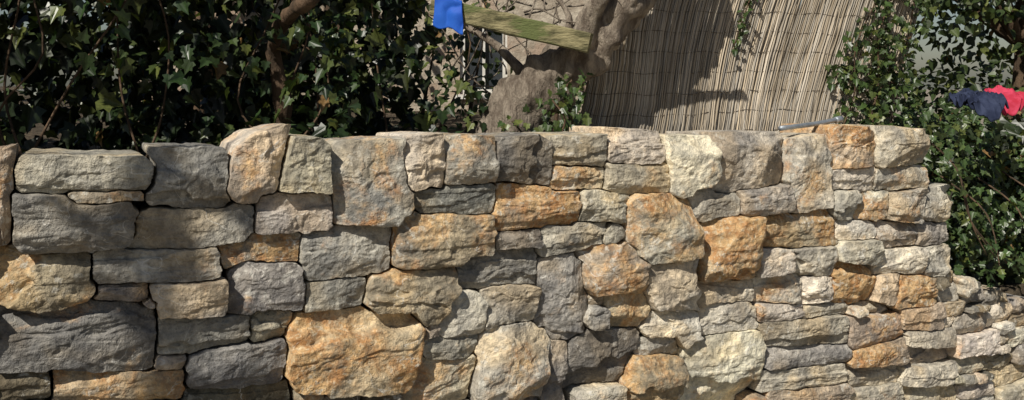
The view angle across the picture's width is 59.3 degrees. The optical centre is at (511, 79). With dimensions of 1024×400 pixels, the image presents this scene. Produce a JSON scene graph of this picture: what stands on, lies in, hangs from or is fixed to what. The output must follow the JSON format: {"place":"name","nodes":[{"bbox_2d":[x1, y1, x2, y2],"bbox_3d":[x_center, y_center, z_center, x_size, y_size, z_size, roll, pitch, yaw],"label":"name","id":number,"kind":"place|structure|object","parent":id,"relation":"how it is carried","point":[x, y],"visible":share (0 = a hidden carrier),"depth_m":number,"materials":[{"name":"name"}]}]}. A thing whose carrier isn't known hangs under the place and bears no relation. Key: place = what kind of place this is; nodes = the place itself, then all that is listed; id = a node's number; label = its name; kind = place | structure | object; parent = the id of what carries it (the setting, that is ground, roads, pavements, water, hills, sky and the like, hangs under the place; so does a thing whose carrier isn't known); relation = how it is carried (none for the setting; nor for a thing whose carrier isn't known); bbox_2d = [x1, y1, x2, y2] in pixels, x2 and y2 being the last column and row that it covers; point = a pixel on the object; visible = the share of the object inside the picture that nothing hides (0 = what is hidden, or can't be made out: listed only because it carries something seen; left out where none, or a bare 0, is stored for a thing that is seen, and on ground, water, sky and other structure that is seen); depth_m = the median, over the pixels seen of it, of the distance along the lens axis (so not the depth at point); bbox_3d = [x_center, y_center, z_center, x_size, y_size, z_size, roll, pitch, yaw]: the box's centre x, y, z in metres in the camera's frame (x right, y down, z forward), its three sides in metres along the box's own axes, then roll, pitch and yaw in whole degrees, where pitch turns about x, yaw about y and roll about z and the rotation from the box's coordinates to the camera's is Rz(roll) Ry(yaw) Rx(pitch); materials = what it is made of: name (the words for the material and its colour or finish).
{"place":"outdoors","nodes":[
{"label":"outdoors","id":0,"kind":"place"},
{"bbox_2d":[465,26,502,88],"bbox_3d":[-0.300,-0.250,9.635,0.400,0.700,0.010,0,0,0],"label":"window pane","id":1,"kind":"object","parent":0,"point":[488,59],"depth_m":9.63,"materials":[{"name":"grey glass"}]},
{"bbox_2d":[0,0,1014,88],"label":"sky","id":2,"kind":"structure","parent":0,"point":[927,54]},
{"bbox_2d":[0,86,1023,296],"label":"terrace ground","id":3,"kind":"structure","parent":0,"point":[1013,288],"depth_m":6.93,"materials":[{"name":"soil"}]},
{"bbox_2d":[0,19,181,97],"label":"background tree","id":4,"kind":"object","parent":3,"relation":"on","point":[53,82],"visible":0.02,"depth_m":8.57,"materials":[{"name":"green plant"}]},
{"bbox_2d":[0,0,426,120],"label":"background tree","id":5,"kind":"object","parent":3,"relation":"on","point":[133,43],"visible":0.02,"depth_m":8.39,"materials":[{"name":"green plant"}]},
{"bbox_2d":[0,0,487,157],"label":"ivy thicket","id":6,"kind":"object","parent":3,"relation":"on","point":[334,63],"visible":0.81,"depth_m":4.68,"materials":[{"name":"green plant"}]},
{"bbox_2d":[290,1,434,124],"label":"background tree","id":7,"kind":"object","parent":3,"relation":"on","point":[378,6],"visible":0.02,"depth_m":6.65,"materials":[{"name":"green plant"}]},
{"bbox_2d":[137,0,795,114],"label":"walls","id":8,"kind":"structure","parent":3,"relation":"on","point":[518,52],"depth_m":9.50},
{"bbox_2d":[455,29,506,98],"bbox_3d":[-0.300,-0.225,9.530,0.600,0.850,0.180,0,0,0],"label":"window frame","id":9,"kind":"object","parent":8,"relation":"attached to","point":[462,69],"visible":0.17,"depth_m":9.55,"materials":[{"name":"white wood"}]},
{"bbox_2d":[369,0,606,132],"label":"garden bush","id":10,"kind":"object","parent":3,"relation":"on","point":[458,43],"visible":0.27,"depth_m":6.56,"materials":[{"name":"green plant"}]},
{"bbox_2d":[418,0,665,132],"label":"leaning tree","id":11,"kind":"object","parent":3,"relation":"on","point":[609,25],"visible":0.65,"depth_m":4.60,"materials":[{"name":"brown plant"}]},
{"bbox_2d":[429,0,592,52],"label":"wooden beam","id":12,"kind":"structure","parent":11,"relation":"attached to","point":[509,24],"depth_m":4.45,"materials":[{"name":"brown wood"}]},
{"bbox_2d":[433,0,462,34],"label":"blue tarp scrap","id":13,"kind":"object","parent":12,"relation":"attached to","point":[448,14],"visible":0.99,"depth_m":4.51,"materials":[{"name":"blue plastic"}]},
{"bbox_2d":[497,67,594,131],"bbox_3d":[0.163,0.234,4.447,0.516,0.592,0.279,0,0,-24],"label":"ivy vine","id":14,"kind":"object","parent":3,"relation":"on","point":[563,108],"visible":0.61,"depth_m":4.46,"materials":[{"name":"green plant"}]},
{"bbox_2d":[578,0,918,133],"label":"reed fence screen","id":15,"kind":"object","parent":3,"relation":"on","point":[658,61],"visible":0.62,"depth_m":5.26,"materials":[{"name":"wicker"}]},
{"bbox_2d":[731,0,757,56],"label":"ivy vine","id":16,"kind":"object","parent":15,"relation":"attached to","point":[736,42],"visible":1,"depth_m":5.27,"materials":[{"name":"green plant"}]},
{"bbox_2d":[824,0,936,127],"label":"ivy vine","id":17,"kind":"object","parent":15,"relation":"attached to","point":[892,76],"visible":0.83,"depth_m":5.51,"materials":[{"name":"green plant"}]},
{"bbox_2d":[753,0,1023,124],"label":"background tree","id":18,"kind":"object","parent":3,"relation":"on","point":[1007,24],"visible":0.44,"depth_m":8.15,"materials":[{"name":"green plant"}]},
{"bbox_2d":[822,0,999,119],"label":"background tree","id":19,"kind":"object","parent":3,"relation":"on","point":[946,4],"visible":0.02,"depth_m":9.18,"materials":[{"name":"green plant"}]},
{"bbox_2d":[823,91,1023,288],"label":"ivy hedge","id":20,"kind":"object","parent":3,"relation":"on","point":[973,163],"visible":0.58,"depth_m":5.86,"materials":[{"name":"green plant"}]},
{"bbox_2d":[948,88,1008,121],"bbox_3d":[2.807,0.149,5.442,0.354,0.202,0.276,0,0,0],"label":"navy jacket","id":21,"kind":"object","parent":20,"relation":"on","point":[990,106],"visible":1,"depth_m":5.35,"materials":[{"name":"fabric"}]},
{"bbox_2d":[984,85,1023,115],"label":"red jacket","id":22,"kind":"object","parent":20,"relation":"on","point":[1015,100],"visible":0.62,"depth_m":5.50,"materials":[{"name":"fabric"}]},
{"bbox_2d":[925,0,1023,79],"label":"background tree","id":23,"kind":"object","parent":3,"relation":"on","point":[959,49],"visible":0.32,"depth_m":8.27,"materials":[{"name":"green plant"}]},
{"bbox_2d":[827,89,1001,125],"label":"ground","id":24,"kind":"structure","parent":0,"point":[928,98],"depth_m":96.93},
{"bbox_2d":[11,184,600,399],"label":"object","id":25,"kind":"object","parent":24,"relation":"on","point":[137,204],"depth_m":3.31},
{"bbox_2d":[0,123,1023,399],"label":"face stones","id":26,"kind":"object","parent":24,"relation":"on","point":[808,263],"visible":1,"depth_m":3.79,"materials":[{"name":"stone"}]},
{"bbox_2d":[778,116,843,130],"bbox_3d":[1.595,0.229,4.796,0.507,0.068,0.035,0,0,-33],"label":"metal pipe","id":27,"kind":"object","parent":26,"relation":"on","point":[838,119],"visible":1,"depth_m":4.79,"materials":[{"name":"metal"}]}
]}

